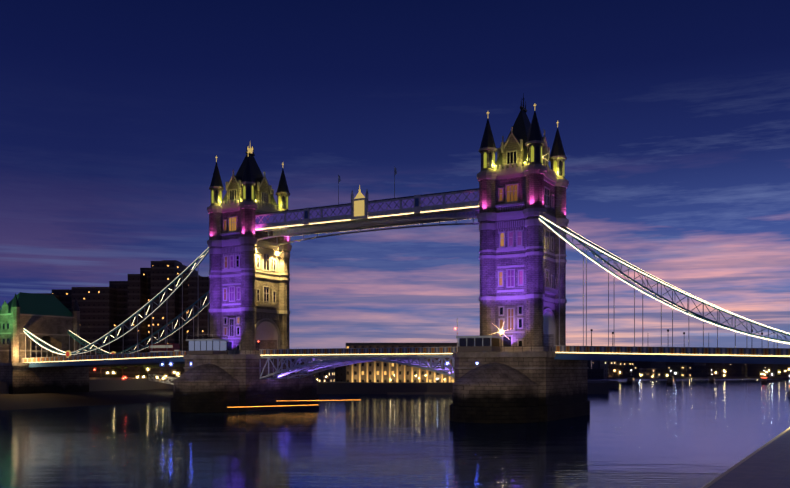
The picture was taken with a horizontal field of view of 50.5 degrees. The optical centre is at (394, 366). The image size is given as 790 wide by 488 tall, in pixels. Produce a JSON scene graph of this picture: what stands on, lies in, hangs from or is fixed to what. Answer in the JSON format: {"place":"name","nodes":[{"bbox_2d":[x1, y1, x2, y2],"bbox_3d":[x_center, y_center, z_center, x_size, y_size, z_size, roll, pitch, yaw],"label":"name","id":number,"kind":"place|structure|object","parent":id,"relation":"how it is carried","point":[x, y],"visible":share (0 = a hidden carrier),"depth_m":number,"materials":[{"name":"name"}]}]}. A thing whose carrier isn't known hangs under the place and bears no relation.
{"place":"outdoors","nodes":[
{"label":"outdoors","id":0,"kind":"place"},
{"bbox_2d":[98,352,184,377],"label":"promenade tree","id":1,"kind":"object","parent":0,"point":[156,366],"depth_m":352.00,"materials":[{"name":"plant"}]},
{"bbox_2d":[0,377,606,409],"bbox_3d":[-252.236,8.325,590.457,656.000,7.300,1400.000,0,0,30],"label":"bank ground","id":2,"kind":"structure","parent":0,"point":[112,391],"depth_m":279.79,"materials":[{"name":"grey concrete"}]},
{"bbox_2d":[0,292,88,393],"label":"abutment","id":3,"kind":"object","parent":2,"relation":"on","point":[52,320],"visible":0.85,"depth_m":278.74,"materials":[{"name":"stone"}]},
{"bbox_2d":[31,260,209,376],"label":"tower hotel","id":4,"kind":"structure","parent":2,"relation":"on","point":[106,310],"depth_m":372.32,"materials":[{"name":"brown concrete"}]},
{"bbox_2d":[149,374,175,383],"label":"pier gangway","id":5,"kind":"object","parent":2,"relation":"on","point":[162,381],"visible":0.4,"depth_m":316.27,"materials":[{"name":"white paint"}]},
{"bbox_2d":[112,155,547,379],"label":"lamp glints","id":6,"kind":"object","parent":2,"relation":"on","point":[276,257],"visible":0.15,"depth_m":233.92,"materials":[{"name":"yellow"}]},
{"bbox_2d":[93,252,789,379],"bbox_3d":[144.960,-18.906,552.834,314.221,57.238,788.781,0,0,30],"label":"street lamps","id":7,"kind":"object","parent":2,"relation":"on","point":[501,331],"visible":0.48,"depth_m":257.94,"materials":[{"name":"grey metal"}]},
{"bbox_2d":[312,343,789,393],"bbox_3d":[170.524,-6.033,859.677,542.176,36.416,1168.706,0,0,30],"label":"distant buildings","id":8,"kind":"structure","parent":2,"relation":"on","point":[373,377],"depth_m":364.14,"materials":[{"name":"brown concrete"}]},
{"bbox_2d":[0,378,789,487],"bbox_3d":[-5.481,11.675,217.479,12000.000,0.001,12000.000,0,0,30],"label":"river water","id":9,"kind":"structure","parent":0,"point":[679,433],"depth_m":127.48,"materials":[{"name":"blue liquid"}]},
{"bbox_2d":[171,350,318,412],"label":"pier","id":10,"kind":"structure","parent":9,"relation":"in","point":[233,382],"depth_m":220.04,"materials":[{"name":"stone"}]},
{"bbox_2d":[186,318,501,354],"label":"control cabins","id":11,"kind":"object","parent":10,"relation":"on","point":[464,344],"visible":1,"depth_m":184.96,"materials":[{"name":"grey metal"}]},
{"bbox_2d":[228,400,321,407],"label":"light trail","id":12,"kind":"object","parent":9,"relation":"on","point":[290,405],"visible":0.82,"depth_m":220.70,"materials":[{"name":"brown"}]},
{"bbox_2d":[387,392,452,393],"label":"foreshore sand","id":13,"kind":"structure","parent":9,"relation":"in","point":[419,392],"depth_m":354.65,"materials":[{"name":"brown sand"}]},
{"bbox_2d":[449,346,589,423],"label":"pier","id":14,"kind":"structure","parent":9,"relation":"in","point":[531,386],"depth_m":178.31,"materials":[{"name":"stone"}]},
{"bbox_2d":[22,345,789,378],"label":"bridge deck","id":15,"kind":"structure","parent":14,"relation":"on","point":[395,355],"depth_m":204.75,"materials":[{"name":"metal"}]},
{"bbox_2d":[150,343,178,351],"bbox_3d":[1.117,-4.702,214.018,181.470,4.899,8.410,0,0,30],"label":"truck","id":16,"kind":"object","parent":15,"relation":"on","point":[164,347],"visible":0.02,"depth_m":257.41,"materials":[{"name":"red"}]},
{"bbox_2d":[207,146,291,354],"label":"tower","id":17,"kind":"structure","parent":15,"relation":"on","point":[249,298],"depth_m":232.48,"materials":[{"name":"stone"}]},
{"bbox_2d":[255,166,479,244],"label":"walkways","id":18,"kind":"structure","parent":17,"relation":"attached to","point":[360,207],"depth_m":212.57,"materials":[{"name":"white paint"}]},
{"bbox_2d":[255,206,478,236],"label":"walkway lights","id":19,"kind":"object","parent":18,"relation":"on","point":[371,217],"visible":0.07,"depth_m":209.50,"materials":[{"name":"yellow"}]},
{"bbox_2d":[38,329,762,352],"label":"lamps","id":20,"kind":"object","parent":15,"relation":"on","point":[259,341],"visible":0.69,"depth_m":194.71,"materials":[{"name":"grey metal"}]},
{"bbox_2d":[24,216,789,357],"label":"suspension chains","id":21,"kind":"object","parent":15,"relation":"on","point":[71,334],"visible":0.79,"depth_m":196.44,"materials":[{"name":"teal paint"}]},
{"bbox_2d":[25,236,777,357],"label":"hangers","id":22,"kind":"object","parent":21,"relation":"hanging from","point":[559,316],"visible":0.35,"depth_m":192.45,"materials":[{"name":"white paint"}]},
{"bbox_2d":[23,216,789,354],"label":"cable lights","id":23,"kind":"object","parent":21,"relation":"on","point":[552,230],"visible":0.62,"depth_m":180.55,"materials":[{"name":"grey"}]},
{"bbox_2d":[24,352,789,362],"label":"deck lights","id":24,"kind":"object","parent":15,"relation":"on","point":[452,353],"visible":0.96,"depth_m":197.42,"materials":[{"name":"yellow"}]},
{"bbox_2d":[477,93,568,351],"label":"tower","id":25,"kind":"structure","parent":15,"relation":"on","point":[523,186],"depth_m":191.15,"materials":[{"name":"stone"}]},
{"bbox_2d":[626,375,789,396],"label":"boats","id":26,"kind":"object","parent":9,"relation":"on","point":[670,380],"visible":1,"depth_m":585.87,"materials":[{"name":"grey"}]},
{"bbox_2d":[702,427,789,487],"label":"embankment edge","id":27,"kind":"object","parent":9,"relation":"in","point":[766,465],"depth_m":25.64,"materials":[{"name":"beige stone"}]},
{"bbox_2d":[0,0,789,363],"label":"sky","id":28,"kind":"structure","parent":0,"point":[673,116],"materials":[{"name":"blue"}]}
]}

